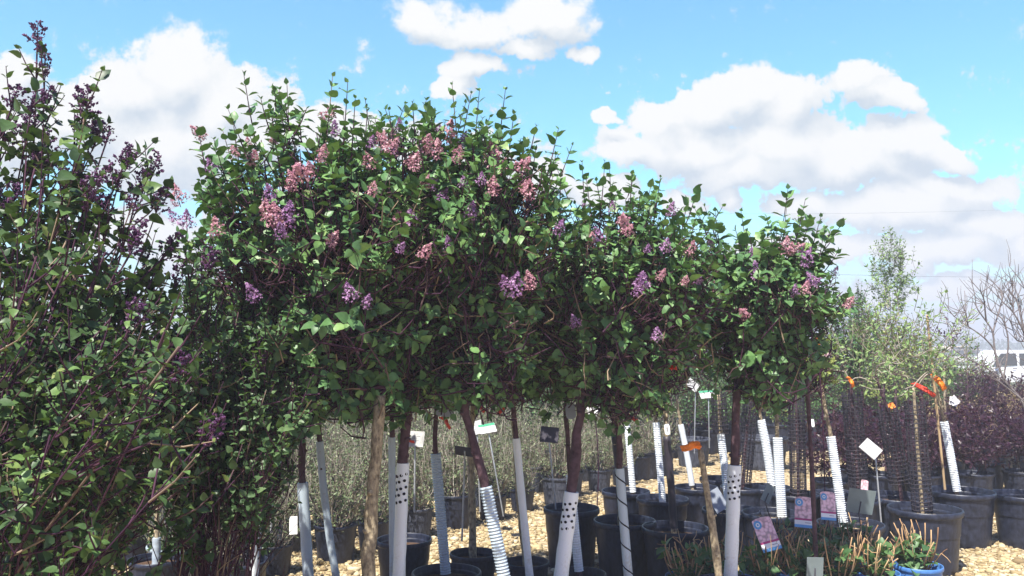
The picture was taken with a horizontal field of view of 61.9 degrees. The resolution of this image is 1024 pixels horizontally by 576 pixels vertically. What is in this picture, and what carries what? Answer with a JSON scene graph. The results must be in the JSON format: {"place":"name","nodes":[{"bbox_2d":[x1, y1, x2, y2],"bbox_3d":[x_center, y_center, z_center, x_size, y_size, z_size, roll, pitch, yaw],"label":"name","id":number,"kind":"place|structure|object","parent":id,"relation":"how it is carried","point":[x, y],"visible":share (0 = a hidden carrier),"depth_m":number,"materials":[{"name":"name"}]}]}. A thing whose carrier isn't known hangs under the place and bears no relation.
{"place":"outdoors","nodes":[
{"label":"outdoors","id":0,"kind":"place"},
{"bbox_2d":[0,0,1023,344],"label":"sky","id":1,"kind":"structure","parent":0,"point":[873,112],"materials":[{"name":"blue"}]},
{"bbox_2d":[124,345,1023,575],"bbox_3d":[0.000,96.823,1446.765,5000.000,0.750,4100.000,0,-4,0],"label":"ground","id":2,"kind":"structure","parent":0,"point":[679,473],"depth_m":8.41,"materials":[{"name":"gravel"}]},
{"bbox_2d":[0,20,189,574],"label":"lilac bush","id":3,"kind":"object","parent":2,"relation":"on","point":[78,191],"visible":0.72,"depth_m":2.69,"materials":[{"name":"green plant"}]},
{"bbox_2d":[0,273,230,574],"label":"lilac bush","id":4,"kind":"object","parent":2,"relation":"on","point":[145,331],"visible":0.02,"depth_m":2.92,"materials":[{"name":"green plant"}]},
{"bbox_2d":[0,223,245,575],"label":"lilac bush","id":5,"kind":"object","parent":2,"relation":"on","point":[37,486],"visible":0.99,"depth_m":2.06,"materials":[{"name":"green plant"}]},
{"bbox_2d":[127,490,180,575],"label":"young tree","id":6,"kind":"object","parent":2,"relation":"on","point":[142,567],"visible":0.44,"depth_m":4.94,"materials":[{"name":"plastic"}]},
{"bbox_2d":[120,239,323,575],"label":"leafy bush","id":7,"kind":"object","parent":2,"relation":"on","point":[249,500],"visible":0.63,"depth_m":3.03,"materials":[{"name":"green plant"}]},
{"bbox_2d":[159,70,473,575],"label":"lilac tree","id":8,"kind":"object","parent":2,"relation":"on","point":[339,305],"visible":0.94,"depth_m":3.21,"materials":[{"name":"green plant"}]},
{"bbox_2d":[296,432,367,539],"bbox_3d":[-1.405,1.520,6.530,0.594,0.822,0.546,-1,-4,9],"label":"twiggy shrub","id":9,"kind":"object","parent":2,"relation":"on","point":[340,491],"visible":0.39,"depth_m":6.52,"materials":[{"name":"green plant"}]},
{"bbox_2d":[285,432,380,563],"bbox_3d":[-1.223,1.450,5.955,0.631,0.886,0.607,0,-4,3],"label":"twiggy shrub","id":10,"kind":"object","parent":2,"relation":"on","point":[344,531],"visible":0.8,"depth_m":5.87,"materials":[{"name":"green plant"}]},
{"bbox_2d":[297,420,370,515],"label":"twiggy shrub","id":11,"kind":"object","parent":2,"relation":"on","point":[347,439],"visible":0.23,"depth_m":7.15,"materials":[{"name":"green plant"}]},
{"bbox_2d":[340,452,409,549],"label":"twiggy shrub","id":12,"kind":"object","parent":2,"relation":"on","point":[383,523],"visible":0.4,"depth_m":6.20,"materials":[{"name":"green plant"}]},
{"bbox_2d":[376,533,431,575],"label":"plant pot","id":13,"kind":"object","parent":2,"relation":"on","point":[418,550],"visible":0.68,"depth_m":5.08,"materials":[{"name":"plastic"}]},
{"bbox_2d":[409,431,424,511],"bbox_3d":[-0.583,1.104,5.141,0.109,0.482,0.034,0,-4,7],"label":"plant sign","id":14,"kind":"object","parent":13,"relation":"in","point":[417,437],"visible":0.88,"depth_m":5.14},
{"bbox_2d":[366,412,454,503],"bbox_3d":[-0.875,1.488,7.378,0.781,0.997,0.656,0,-4,-6],"label":"twiggy shrub","id":15,"kind":"object","parent":2,"relation":"on","point":[419,454],"visible":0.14,"depth_m":7.31,"materials":[{"name":"green plant"}]},
{"bbox_2d":[381,431,452,535],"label":"twiggy shrub","id":16,"kind":"object","parent":2,"relation":"on","point":[419,519],"visible":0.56,"depth_m":6.56,"materials":[{"name":"green plant"}]},
{"bbox_2d":[306,91,544,575],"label":"lilac tree","id":17,"kind":"object","parent":2,"relation":"on","point":[429,135],"visible":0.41,"depth_m":3.57,"materials":[{"name":"green plant"}]},
{"bbox_2d":[412,416,497,529],"bbox_3d":[-0.465,1.489,7.045,0.652,0.951,0.677,-4,-5,44],"label":"twiggy shrub","id":18,"kind":"object","parent":2,"relation":"on","point":[453,502],"visible":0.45,"depth_m":6.93,"materials":[{"name":"green plant"}]},
{"bbox_2d":[380,81,585,575],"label":"lilac tree","id":19,"kind":"object","parent":2,"relation":"on","point":[510,296],"visible":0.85,"depth_m":3.48,"materials":[{"name":"green plant"}]},
{"bbox_2d":[462,437,514,520],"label":"twiggy shrub","id":20,"kind":"object","parent":2,"relation":"on","point":[503,493],"visible":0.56,"depth_m":7.26,"materials":[{"name":"green plant"}]},
{"bbox_2d":[478,419,539,498],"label":"twiggy shrub","id":21,"kind":"object","parent":2,"relation":"on","point":[499,458],"visible":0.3,"depth_m":8.32,"materials":[{"name":"green plant"}]},
{"bbox_2d":[494,438,545,511],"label":"twiggy shrub","id":22,"kind":"object","parent":2,"relation":"on","point":[529,491],"visible":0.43,"depth_m":7.65,"materials":[{"name":"green plant"}]},
{"bbox_2d":[502,404,559,492],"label":"twiggy shrub","id":23,"kind":"object","parent":2,"relation":"on","point":[539,487],"visible":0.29,"depth_m":8.64,"materials":[{"name":"green plant"}]},
{"bbox_2d":[520,406,591,504],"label":"twiggy shrub","id":24,"kind":"object","parent":2,"relation":"on","point":[560,482],"visible":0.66,"depth_m":7.95,"materials":[{"name":"green plant"}]},
{"bbox_2d":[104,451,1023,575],"bbox_3d":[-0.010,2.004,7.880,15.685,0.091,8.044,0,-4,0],"label":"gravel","id":25,"kind":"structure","parent":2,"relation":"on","point":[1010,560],"depth_m":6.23,"materials":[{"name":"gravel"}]},
{"bbox_2d":[210,528,268,575],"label":"young tree","id":26,"kind":"object","parent":25,"relation":"on","point":[263,559],"visible":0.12,"depth_m":4.88,"materials":[{"name":"green plant"}]},
{"bbox_2d":[213,259,334,575],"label":"lilac tree","id":27,"kind":"object","parent":25,"relation":"on","point":[305,537],"visible":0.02,"depth_m":4.12,"materials":[{"name":"plastic"}]},
{"bbox_2d":[260,477,318,575],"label":"twiggy shrub","id":28,"kind":"object","parent":25,"relation":"on","point":[280,560],"visible":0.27,"depth_m":5.50,"materials":[{"name":"green plant"}]},
{"bbox_2d":[266,449,318,551],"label":"twiggy shrub","id":29,"kind":"object","parent":25,"relation":"on","point":[296,547],"visible":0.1,"depth_m":6.15,"materials":[{"name":"green plant"}]},
{"bbox_2d":[283,364,371,575],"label":"lilac tree","id":30,"kind":"object","parent":25,"relation":"on","point":[326,507],"visible":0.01,"depth_m":4.17,"materials":[{"name":"plastic"}]},
{"bbox_2d":[338,421,419,516],"bbox_3d":[-1.062,1.469,6.985,0.653,0.984,0.710,3,-5,-37],"label":"twiggy shrub","id":31,"kind":"object","parent":25,"relation":"on","point":[369,447],"visible":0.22,"depth_m":6.97,"materials":[{"name":"green plant"}]},
{"bbox_2d":[367,375,448,575],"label":"lilac tree","id":32,"kind":"object","parent":25,"relation":"on","point":[392,464],"visible":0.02,"depth_m":4.13,"materials":[{"name":"plastic"}]},
{"bbox_2d":[411,372,481,575],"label":"lilac tree","id":33,"kind":"object","parent":25,"relation":"on","point":[444,567],"visible":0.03,"depth_m":4.52,"materials":[{"name":"plastic"}]},
{"bbox_2d":[449,395,523,575],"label":"lilac tree","id":34,"kind":"object","parent":25,"relation":"on","point":[482,559],"visible":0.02,"depth_m":5.01,"materials":[{"name":"plastic"}]},
{"bbox_2d":[447,255,573,575],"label":"lilac tree","id":35,"kind":"object","parent":25,"relation":"on","point":[534,391],"visible":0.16,"depth_m":4.27,"materials":[{"name":"green plant"}]},
{"bbox_2d":[490,249,578,575],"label":"lilac tree","id":36,"kind":"object","parent":25,"relation":"on","point":[516,565],"visible":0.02,"depth_m":4.81,"materials":[{"name":"plastic"}]},
{"bbox_2d":[534,246,606,575],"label":"lilac tree","id":37,"kind":"object","parent":25,"relation":"on","point":[560,394],"visible":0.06,"depth_m":4.56,"materials":[{"name":"green plant"}]},
{"bbox_2d":[543,502,599,567],"bbox_3d":[0.402,1.681,5.756,0.380,0.399,0.380,0,-4,0],"label":"plant pot","id":38,"kind":"object","parent":25,"relation":"on","point":[588,513],"visible":0.56,"depth_m":5.65,"materials":[{"name":"plastic"}]},
{"bbox_2d":[539,426,558,508],"bbox_3d":[0.254,1.218,5.785,0.133,0.556,0.026,0,-4,7],"label":"plant sign","id":39,"kind":"object","parent":38,"relation":"in","point":[549,434],"visible":1,"depth_m":5.79,"materials":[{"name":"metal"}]},
{"bbox_2d":[593,405,655,575],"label":"young tree","id":40,"kind":"object","parent":25,"relation":"on","point":[607,526],"visible":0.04,"depth_m":5.31,"materials":[{"name":"plastic"}]},
{"bbox_2d":[601,403,649,514],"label":"young tree","id":41,"kind":"object","parent":25,"relation":"on","point":[633,491],"visible":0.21,"depth_m":6.65,"materials":[{"name":"plastic"}]},
{"bbox_2d":[546,253,712,575],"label":"lilac tree","id":42,"kind":"object","parent":25,"relation":"on","point":[623,521],"visible":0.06,"depth_m":4.22,"materials":[{"name":"green plant"}]},
{"bbox_2d":[636,375,688,520],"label":"young tree","id":43,"kind":"object","parent":25,"relation":"on","point":[655,506],"visible":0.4,"depth_m":6.33,"materials":[{"name":"plastic"}]},
{"bbox_2d":[641,332,720,575],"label":"young tree","id":44,"kind":"object","parent":25,"relation":"on","point":[652,541],"visible":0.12,"depth_m":5.22,"materials":[{"name":"plastic"}]},
{"bbox_2d":[655,528,712,575],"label":"hydrangea","id":45,"kind":"object","parent":25,"relation":"on","point":[698,566],"visible":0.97,"depth_m":4.59,"materials":[{"name":"plant"}]},
{"bbox_2d":[676,436,710,467],"bbox_3d":[2.241,2.026,10.557,0.439,0.339,0.439,0,-4,0],"label":"plant pot","id":46,"kind":"object","parent":25,"relation":"on","point":[704,442],"visible":0.61,"depth_m":10.43,"materials":[{"name":"plastic"}]},
{"bbox_2d":[690,530,745,574],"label":"hydrangea","id":47,"kind":"object","parent":25,"relation":"on","point":[741,565],"visible":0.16,"depth_m":4.62,"materials":[{"name":"plant"}]},
{"bbox_2d":[720,398,765,506],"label":"young tree","id":48,"kind":"object","parent":25,"relation":"on","point":[750,498],"visible":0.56,"depth_m":6.95,"materials":[{"name":"brown plant"}]},
{"bbox_2d":[739,530,791,575],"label":"hydrangea","id":49,"kind":"object","parent":25,"relation":"on","point":[760,563],"visible":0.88,"depth_m":4.65,"materials":[{"name":"plant"}]},
{"bbox_2d":[752,516,781,573],"bbox_3d":[1.395,1.410,4.670,0.142,0.299,0.077,1,-4,-14],"label":"plant tag","id":50,"kind":"object","parent":49,"relation":"in","point":[764,528],"visible":1,"depth_m":4.67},
{"bbox_2d":[687,183,862,575],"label":"lilac tree","id":51,"kind":"object","parent":25,"relation":"on","point":[764,342],"visible":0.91,"depth_m":4.24,"materials":[{"name":"green plant"}]},
{"bbox_2d":[753,513,808,563],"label":"hydrangea","id":52,"kind":"object","parent":25,"relation":"on","point":[787,522],"visible":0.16,"depth_m":5.05,"materials":[{"name":"plant"}]},
{"bbox_2d":[774,528,831,575],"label":"hydrangea","id":53,"kind":"object","parent":25,"relation":"on","point":[796,565],"visible":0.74,"depth_m":4.65,"materials":[{"name":"plant"}]},
{"bbox_2d":[804,373,817,556],"bbox_3d":[1.634,1.136,4.634,0.061,1.340,0.030,0,-4,0],"label":"dark stake","id":54,"kind":"object","parent":25,"relation":"on","point":[812,487],"visible":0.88,"depth_m":4.63,"materials":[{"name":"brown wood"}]},
{"bbox_2d":[794,520,846,566],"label":"hydrangea","id":55,"kind":"object","parent":25,"relation":"on","point":[820,532],"visible":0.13,"depth_m":5.00,"materials":[{"name":"plant"}]},
{"bbox_2d":[820,491,835,557],"bbox_3d":[1.826,1.387,4.921,0.112,0.417,0.037,1,-4,-11],"label":"plant tag","id":56,"kind":"object","parent":55,"relation":"on","point":[828,506],"visible":0.91,"depth_m":4.93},
{"bbox_2d":[805,523,864,575],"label":"hydrangea","id":57,"kind":"object","parent":25,"relation":"on","point":[844,561],"visible":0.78,"depth_m":4.61,"materials":[{"name":"plant"}]},
{"bbox_2d":[795,497,811,547],"bbox_3d":[1.670,1.388,4.871,0.117,0.383,0.038,0,-4,7],"label":"plant tag","id":58,"kind":"object","parent":57,"relation":"in","point":[803,515],"visible":0.75,"depth_m":4.88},
{"bbox_2d":[806,557,823,575],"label":"plant tag","id":59,"kind":"object","parent":57,"relation":"in","point":[814,566],"visible":1,"depth_m":4.51,"materials":[{"name":"grey plastic"}]},
{"bbox_2d":[802,334,885,553],"bbox_3d":[2.028,1.067,5.398,0.611,1.578,0.412,0,-4,0],"label":"young tree","id":60,"kind":"object","parent":25,"relation":"on","point":[836,470],"visible":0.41,"depth_m":5.38,"materials":[{"name":"plastic"}]},
{"bbox_2d":[820,292,882,468],"bbox_3d":[3.363,1.045,8.457,0.663,2.023,0.620,0,-4,0],"label":"leafy tree","id":61,"kind":"object","parent":25,"relation":"on","point":[857,346],"visible":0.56,"depth_m":8.41,"materials":[{"name":"green plant"}]},
{"bbox_2d":[835,512,878,563],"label":"hydrangea","id":62,"kind":"object","parent":25,"relation":"on","point":[841,530],"visible":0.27,"depth_m":5.08,"materials":[{"name":"plant"}]},
{"bbox_2d":[845,488,875,548],"bbox_3d":[2.035,1.372,4.970,0.166,0.417,0.042,-1,-4,8],"label":"plant tag","id":63,"kind":"object","parent":62,"relation":"in","point":[861,501],"visible":0.87,"depth_m":4.98,"materials":[{"name":"grey plastic"}]},
{"bbox_2d":[813,287,923,520],"bbox_3d":[2.614,0.964,6.397,0.906,1.914,0.940,0,-4,0],"label":"young tree","id":64,"kind":"object","parent":25,"relation":"on","point":[875,515],"visible":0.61,"depth_m":6.35,"materials":[{"name":"green plant"}]},
{"bbox_2d":[859,438,883,538],"bbox_3d":[2.333,1.300,5.526,0.096,0.638,0.173,-4,-5,43],"label":"plant sign","id":65,"kind":"object","parent":25,"relation":"on","point":[870,448],"visible":0.97,"depth_m":5.52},
{"bbox_2d":[844,287,958,543],"bbox_3d":[2.947,0.954,6.466,0.832,1.943,0.893,0,-4,0],"label":"young tree","id":66,"kind":"object","parent":25,"relation":"on","point":[890,496],"visible":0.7,"depth_m":6.44,"materials":[{"name":"green plant"}]},
{"bbox_2d":[895,324,956,399],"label":"leafy tree","id":67,"kind":"object","parent":25,"relation":"on","point":[913,367],"visible":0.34,"depth_m":10.92,"materials":[{"name":"green plant"}]},
{"bbox_2d":[937,240,1023,407],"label":"bare shrub","id":68,"kind":"object","parent":25,"relation":"on","point":[1018,300],"visible":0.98,"depth_m":5.98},
{"bbox_2d":[992,489,1023,549],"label":"plant pot","id":69,"kind":"object","parent":25,"relation":"on","point":[1009,509],"visible":0.87,"depth_m":6.30,"materials":[{"name":"plastic"}]},
{"bbox_2d":[538,413,598,495],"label":"twiggy shrub","id":70,"kind":"object","parent":2,"relation":"on","point":[579,484],"visible":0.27,"depth_m":8.42,"materials":[{"name":"green plant"}]},
{"bbox_2d":[581,419,625,491],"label":"twiggy shrub","id":71,"kind":"object","parent":2,"relation":"on","point":[604,475],"visible":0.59,"depth_m":8.69,"materials":[{"name":"green plant"}]},
{"bbox_2d":[198,333,1023,352],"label":"treeline","id":72,"kind":"object","parent":2,"relation":"on","point":[1013,346],"visible":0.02,"depth_m":198.98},
{"bbox_2d":[598,420,646,485],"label":"twiggy shrub","id":73,"kind":"object","parent":2,"relation":"on","point":[624,465],"visible":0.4,"depth_m":9.08,"materials":[{"name":"green plant"}]},
{"bbox_2d":[511,159,741,575],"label":"lilac tree","id":74,"kind":"object","parent":2,"relation":"on","point":[614,341],"visible":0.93,"depth_m":3.83,"materials":[{"name":"green plant"}]},
{"bbox_2d":[621,412,663,480],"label":"twiggy shrub","id":75,"kind":"object","parent":2,"relation":"on","point":[642,467],"visible":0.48,"depth_m":9.36,"materials":[{"name":"green plant"}]},
{"bbox_2d":[637,397,686,475],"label":"twiggy shrub","id":76,"kind":"object","parent":2,"relation":"on","point":[673,440],"visible":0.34,"depth_m":9.76,"materials":[{"name":"green plant"}]},
{"bbox_2d":[649,375,699,457],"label":"leafy shrub","id":77,"kind":"object","parent":2,"relation":"on","point":[675,454],"visible":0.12,"depth_m":11.24,"materials":[{"name":"green plant"}]},
{"bbox_2d":[659,370,729,435],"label":"leafy bush","id":78,"kind":"object","parent":2,"relation":"on","point":[687,409],"visible":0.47,"depth_m":10.79,"materials":[{"name":"green plant"}]},
{"bbox_2d":[674,271,726,523],"bbox_3d":[1.503,0.825,7.009,1.143,2.272,1.165,0,-4,0],"label":"young tree","id":79,"kind":"object","parent":2,"relation":"on","point":[692,490],"visible":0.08,"depth_m":6.95,"materials":[{"name":"plastic"}]},
{"bbox_2d":[682,378,730,454],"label":"leafy shrub","id":80,"kind":"object","parent":2,"relation":"on","point":[714,446],"visible":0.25,"depth_m":11.60,"materials":[{"name":"green plant"}]},
{"bbox_2d":[698,449,722,575],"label":"cut stick","id":81,"kind":"object","parent":2,"relation":"on","point":[715,550],"visible":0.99,"depth_m":4.12,"materials":[{"name":"brown wood"}]},
{"bbox_2d":[701,391,760,564],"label":"young tree","id":82,"kind":"object","parent":2,"relation":"on","point":[721,433],"visible":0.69,"depth_m":5.91,"materials":[{"name":"plastic"}]},
{"bbox_2d":[740,434,788,470],"bbox_3d":[3.043,1.991,10.327,0.600,0.379,0.600,0,-4,0],"label":"plant pot","id":83,"kind":"object","parent":2,"relation":"on","point":[758,462],"visible":0.34,"depth_m":10.11,"materials":[{"name":"plastic"}]},
{"bbox_2d":[743,403,789,506],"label":"young tree","id":84,"kind":"object","parent":2,"relation":"on","point":[766,449],"visible":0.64,"depth_m":6.96,"materials":[{"name":"plastic"}]},
{"bbox_2d":[741,390,801,556],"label":"young tree","id":85,"kind":"object","parent":2,"relation":"on","point":[781,510],"visible":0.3,"depth_m":5.69,"materials":[{"name":"plastic"}]},
{"bbox_2d":[760,394,812,451],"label":"leafy shrub","id":86,"kind":"object","parent":2,"relation":"on","point":[784,431],"visible":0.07,"depth_m":11.92,"materials":[{"name":"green plant"}]},
{"bbox_2d":[772,394,819,539],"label":"young tree","id":87,"kind":"object","parent":2,"relation":"on","point":[796,491],"visible":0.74,"depth_m":6.66,"materials":[{"name":"black plant"}]},
{"bbox_2d":[762,379,836,471],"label":"leafy bush","id":88,"kind":"object","parent":2,"relation":"on","point":[786,415],"visible":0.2,"depth_m":9.73,"materials":[{"name":"green plant"}]},
{"bbox_2d":[787,372,846,451],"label":"leafy shrub","id":89,"kind":"object","parent":2,"relation":"on","point":[831,399],"visible":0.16,"depth_m":11.95,"materials":[{"name":"green plant"}]},
{"bbox_2d":[782,403,869,489],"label":"purple shrub","id":90,"kind":"object","parent":2,"relation":"on","point":[819,483],"visible":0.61,"depth_m":7.62,"materials":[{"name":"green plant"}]},
{"bbox_2d":[819,403,886,488],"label":"purple shrub","id":91,"kind":"object","parent":2,"relation":"on","point":[844,474],"visible":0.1,"depth_m":8.30,"materials":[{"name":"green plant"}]},
{"bbox_2d":[846,526,902,575],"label":"hydrangea","id":92,"kind":"object","parent":2,"relation":"on","point":[875,565],"visible":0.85,"depth_m":4.68,"materials":[{"name":"plant"}]},
{"bbox_2d":[842,300,922,470],"bbox_3d":[4.330,1.147,9.963,0.889,2.017,0.880,2,-4,-33],"label":"leafy tree","id":93,"kind":"object","parent":2,"relation":"on","point":[900,340],"visible":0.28,"depth_m":9.87,"materials":[{"name":"green plant"}]},
{"bbox_2d":[837,355,927,429],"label":"leafy tree","id":94,"kind":"object","parent":2,"relation":"on","point":[877,393],"visible":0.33,"depth_m":12.20,"materials":[{"name":"green plant"}]},
{"bbox_2d":[839,394,927,490],"bbox_3d":[3.414,1.494,7.858,0.788,1.046,0.812,-1,-4,10],"label":"purple shrub","id":95,"kind":"object","parent":2,"relation":"on","point":[883,482],"visible":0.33,"depth_m":7.71,"materials":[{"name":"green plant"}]},
{"bbox_2d":[864,226,922,409],"bbox_3d":[5.350,0.693,11.979,0.728,3.186,0.752,0,-4,0],"label":"slender tree","id":96,"kind":"object","parent":2,"relation":"on","point":[890,270],"visible":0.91,"depth_m":11.96,"materials":[{"name":"green plant"}]},
{"bbox_2d":[850,284,973,575],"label":"young tree","id":97,"kind":"object","parent":2,"relation":"on","point":[946,519],"visible":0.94,"depth_m":5.66,"materials":[{"name":"green plant"}]},
{"bbox_2d":[889,518,950,575],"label":"hydrangea","id":98,"kind":"object","parent":2,"relation":"on","point":[912,560],"visible":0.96,"depth_m":4.81,"materials":[{"name":"plant"}]},
{"bbox_2d":[881,403,966,494],"bbox_3d":[3.837,1.556,8.053,0.721,0.949,0.664,-4,-5,43],"label":"purple shrub","id":99,"kind":"object","parent":2,"relation":"on","point":[936,478],"visible":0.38,"depth_m":7.95,"materials":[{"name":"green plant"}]},
{"bbox_2d":[875,288,997,549],"bbox_3d":[3.189,0.963,6.492,0.774,1.929,0.805,3,-5,-41],"label":"young tree","id":100,"kind":"object","parent":2,"relation":"on","point":[976,504],"visible":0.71,"depth_m":6.39,"materials":[{"name":"green plant"}]},
{"bbox_2d":[902,403,972,484],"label":"purple shrub","id":101,"kind":"object","parent":2,"relation":"on","point":[947,474],"visible":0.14,"depth_m":8.52,"materials":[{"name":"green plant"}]},
{"bbox_2d":[928,398,1018,489],"bbox_3d":[4.340,1.540,8.087,0.750,0.986,0.691,-3,-5,38],"label":"purple shrub","id":102,"kind":"object","parent":2,"relation":"on","point":[978,478],"visible":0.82,"depth_m":7.97,"materials":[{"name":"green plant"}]},
{"bbox_2d":[946,361,1013,416],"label":"purple shrub","id":103,"kind":"object","parent":2,"relation":"on","point":[970,384],"visible":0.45,"depth_m":12.54,"materials":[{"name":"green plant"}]},
{"bbox_2d":[951,397,1023,489],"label":"purple shrub","id":104,"kind":"object","parent":2,"relation":"on","point":[998,482],"visible":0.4,"depth_m":8.60,"materials":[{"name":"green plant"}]},
{"bbox_2d":[955,350,1023,382],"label":"white vehicle","id":105,"kind":"object","parent":2,"relation":"on","point":[1018,369],"visible":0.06,"depth_m":39.92,"materials":[{"name":"paint"}]},
{"bbox_2d":[959,384,1022,467],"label":"purple shrub","id":106,"kind":"object","parent":2,"relation":"on","point":[1003,405],"visible":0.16,"depth_m":9.38,"materials":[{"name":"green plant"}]},
{"bbox_2d":[976,407,1023,488],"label":"purple shrub","id":107,"kind":"object","parent":2,"relation":"on","point":[1013,478],"visible":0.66,"depth_m":8.16,"materials":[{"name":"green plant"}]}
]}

